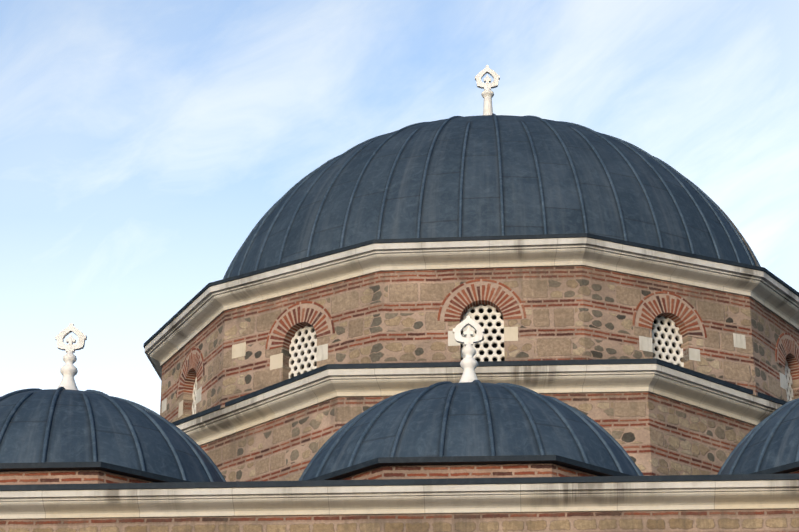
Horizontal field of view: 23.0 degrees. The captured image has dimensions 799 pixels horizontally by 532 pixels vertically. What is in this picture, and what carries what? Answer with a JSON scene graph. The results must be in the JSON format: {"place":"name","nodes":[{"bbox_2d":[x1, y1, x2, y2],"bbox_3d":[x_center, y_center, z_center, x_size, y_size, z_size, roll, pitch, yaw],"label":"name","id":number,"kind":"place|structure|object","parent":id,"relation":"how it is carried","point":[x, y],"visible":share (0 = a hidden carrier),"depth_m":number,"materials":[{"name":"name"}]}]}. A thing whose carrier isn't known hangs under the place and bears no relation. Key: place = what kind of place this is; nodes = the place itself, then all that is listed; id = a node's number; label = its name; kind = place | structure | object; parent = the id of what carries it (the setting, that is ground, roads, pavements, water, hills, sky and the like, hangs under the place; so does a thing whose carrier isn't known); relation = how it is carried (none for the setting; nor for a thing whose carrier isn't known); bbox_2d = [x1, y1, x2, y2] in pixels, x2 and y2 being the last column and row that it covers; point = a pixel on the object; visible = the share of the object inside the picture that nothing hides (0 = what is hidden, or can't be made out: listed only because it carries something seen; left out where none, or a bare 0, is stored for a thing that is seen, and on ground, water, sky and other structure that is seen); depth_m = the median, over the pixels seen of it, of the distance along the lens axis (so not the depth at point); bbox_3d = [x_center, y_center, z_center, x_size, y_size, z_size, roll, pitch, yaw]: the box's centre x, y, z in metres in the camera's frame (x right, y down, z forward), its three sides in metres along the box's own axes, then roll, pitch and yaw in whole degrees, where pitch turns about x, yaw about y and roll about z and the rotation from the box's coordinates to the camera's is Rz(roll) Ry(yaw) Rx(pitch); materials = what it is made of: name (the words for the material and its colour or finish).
{"place":"outdoors","nodes":[
{"label":"outdoors","id":0,"kind":"place"},
{"bbox_2d":[0,0,798,414],"label":"sky","id":1,"kind":"structure","parent":0,"point":[143,143],"materials":[{"name":"blue"}]},
{"label":"ground","id":2,"kind":"structure","parent":0,"visible":0},
{"bbox_2d":[0,509,798,531],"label":"brick wall","id":3,"kind":"structure","parent":2,"relation":"on","point":[761,520],"depth_m":23.53,"materials":[{"name":"brown brick"}]},
{"bbox_2d":[0,470,153,484],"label":"drum","id":4,"kind":"object","parent":3,"relation":"on","point":[54,477],"visible":0.2,"depth_m":24.45,"materials":[{"name":"brown brick"}]},
{"bbox_2d":[0,462,190,482],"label":"roof edge","id":5,"kind":"object","parent":4,"relation":"on","point":[105,467],"visible":0.48,"depth_m":24.42,"materials":[{"name":"black metal"}]},
{"bbox_2d":[0,387,225,482],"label":"dome","id":6,"kind":"structure","parent":5,"relation":"on","point":[59,424],"depth_m":25.38,"materials":[{"name":"blue metal"}]},
{"bbox_2d":[57,350,77,389],"bbox_3d":[-4.645,1.553,27.585,0.540,0.750,0.540,-1,-22,3],"label":"finial post","id":7,"kind":"object","parent":6,"relation":"on","point":[68,370],"visible":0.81,"depth_m":27.52,"materials":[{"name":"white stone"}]},
{"bbox_2d":[55,323,86,352],"bbox_3d":[-4.645,1.014,27.800,0.440,0.430,0.070,-1,-22,3],"label":"finial ornament","id":8,"kind":"object","parent":7,"relation":"on","point":[70,339],"visible":1,"depth_m":27.76,"materials":[{"name":"white stone"}]},
{"bbox_2d":[0,480,798,518],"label":"cornice","id":9,"kind":"structure","parent":3,"relation":"on","point":[463,498],"depth_m":23.52,"materials":[{"name":"beige stone"}]},
{"bbox_2d":[0,473,798,490],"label":"roof edge","id":10,"kind":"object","parent":9,"relation":"on","point":[445,481],"visible":0.25,"depth_m":23.45,"materials":[{"name":"black metal"}]},
{"bbox_2d":[340,463,595,479],"bbox_3d":[0.967,3.591,26.449,5.000,0.472,5.000,-1,-22,3],"label":"drum","id":11,"kind":"object","parent":3,"relation":"on","point":[468,471],"visible":0.18,"depth_m":24.20,"materials":[{"name":"brown brick"}]},
{"bbox_2d":[309,455,631,479],"bbox_3d":[0.967,3.294,26.568,5.260,0.170,5.260,-1,-22,3],"label":"roof edge","id":12,"kind":"object","parent":11,"relation":"on","point":[459,460],"visible":0.4,"depth_m":24.17,"materials":[{"name":"black metal"}]},
{"bbox_2d":[298,380,643,480],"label":"dome","id":13,"kind":"structure","parent":11,"relation":"on","point":[449,418],"depth_m":25.07,"materials":[{"name":"blue metal"}]},
{"bbox_2d":[459,343,477,382],"bbox_3d":[0.967,1.442,27.308,0.540,0.750,0.540,-1,-22,3],"label":"finial post","id":14,"kind":"object","parent":13,"relation":"on","point":[468,363],"visible":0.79,"depth_m":27.25,"materials":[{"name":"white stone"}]},
{"bbox_2d":[453,315,483,345],"bbox_3d":[0.967,0.903,27.523,0.440,0.430,0.070,-1,-22,3],"label":"finial ornament","id":15,"kind":"object","parent":14,"relation":"on","point":[468,332],"visible":0.98,"depth_m":27.48,"materials":[{"name":"white stone"}]},
{"bbox_3d":[1.910,11.331,36.555,16.800,10.000,16.800,-1,-22,3],"label":"hall","id":16,"kind":"object","parent":2,"relation":"on","visible":0},
{"bbox_2d":[197,392,754,481],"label":"brick wall","id":17,"kind":"structure","parent":16,"relation":"on","point":[651,434],"depth_m":33.70,"materials":[{"name":"brown brick"}]},
{"bbox_2d":[177,364,781,446],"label":"cornice","id":18,"kind":"structure","parent":17,"relation":"on","point":[329,384],"depth_m":33.45,"materials":[{"name":"beige stone"}]},
{"bbox_2d":[160,266,798,422],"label":"drum wall","id":19,"kind":"structure","parent":18,"relation":"on","point":[579,313],"depth_m":34.18,"materials":[{"name":"brown brick"}]},
{"bbox_2d":[176,348,204,398],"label":"brick arch","id":20,"kind":"structure","parent":19,"relation":"attached to","point":[193,366],"depth_m":37.45,"materials":[{"name":"brick"}]},
{"bbox_2d":[265,301,334,350],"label":"brick arch","id":21,"kind":"structure","parent":19,"relation":"attached to","point":[317,317],"depth_m":34.99,"materials":[{"name":"brick"}]},
{"bbox_2d":[144,237,798,379],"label":"cornice","id":22,"kind":"structure","parent":19,"relation":"on","point":[199,314],"depth_m":34.58,"materials":[{"name":"beige stone"}]},
{"bbox_2d":[143,233,798,348],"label":"roof edge","id":23,"kind":"object","parent":22,"relation":"on","point":[438,239],"visible":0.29,"depth_m":34.42,"materials":[{"name":"black metal"}]},
{"bbox_2d":[223,114,760,278],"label":"dome","id":24,"kind":"structure","parent":23,"relation":"on","point":[481,175],"depth_m":36.48,"materials":[{"name":"blue metal"}]},
{"bbox_2d":[481,88,493,114],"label":"finial post","id":25,"kind":"object","parent":24,"relation":"on","point":[487,94],"visible":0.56,"depth_m":42.43,"materials":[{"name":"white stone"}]},
{"bbox_2d":[475,65,499,88],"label":"finial ornament","id":26,"kind":"object","parent":25,"relation":"on","point":[487,79],"visible":0.96,"depth_m":42.66,"materials":[{"name":"white stone"}]},
{"bbox_2d":[162,327,798,417],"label":"stone blocks","id":27,"kind":"structure","parent":19,"relation":"attached to","point":[645,343],"depth_m":34.40,"materials":[{"name":"beige stone"}]},
{"bbox_2d":[437,279,525,322],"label":"brick arch","id":28,"kind":"structure","parent":19,"relation":"attached to","point":[505,299],"depth_m":33.87,"materials":[{"name":"brick"}]},
{"bbox_2d":[293,309,678,376],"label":"dark window","id":29,"kind":"structure","parent":19,"relation":"attached to","point":[502,332],"depth_m":34.10,"materials":[{"name":"black"}]},
{"bbox_2d":[633,291,706,338],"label":"brick arch","id":30,"kind":"structure","parent":19,"relation":"attached to","point":[650,308],"depth_m":34.51,"materials":[{"name":"brick"}]},
{"bbox_2d":[775,333,798,379],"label":"brick arch","id":31,"kind":"structure","parent":19,"relation":"attached to","point":[787,347],"depth_m":36.51,"materials":[{"name":"brick"}]},
{"bbox_2d":[172,358,786,425],"bbox_3d":[1.910,4.029,39.474,13.420,0.312,13.420,-1,-22,3],"label":"roof edge","id":32,"kind":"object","parent":18,"relation":"on","point":[482,364],"visible":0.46,"depth_m":33.32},
{"bbox_2d":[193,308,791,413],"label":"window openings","id":33,"kind":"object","parent":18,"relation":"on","point":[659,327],"depth_m":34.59,"materials":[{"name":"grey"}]},
{"bbox_2d":[192,304,793,414],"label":"window grilles","id":34,"kind":"object","parent":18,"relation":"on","point":[490,333],"depth_m":34.44,"materials":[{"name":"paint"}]},
{"bbox_3d":[6.579,3.480,26.173,5.000,0.472,5.000,-1,-22,3],"label":"small drum","id":35,"kind":"object","parent":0,"visible":0},
{"bbox_2d":[717,398,798,474],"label":"dome","id":36,"kind":"structure","parent":35,"relation":"on","point":[770,441],"depth_m":25.38,"materials":[{"name":"blue metal"}]},
{"bbox_2d":[750,461,798,473],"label":"roof edge","id":37,"kind":"object","parent":35,"relation":"on","point":[788,468],"visible":0.18,"depth_m":24.51,"materials":[{"name":"black metal"}]}
]}

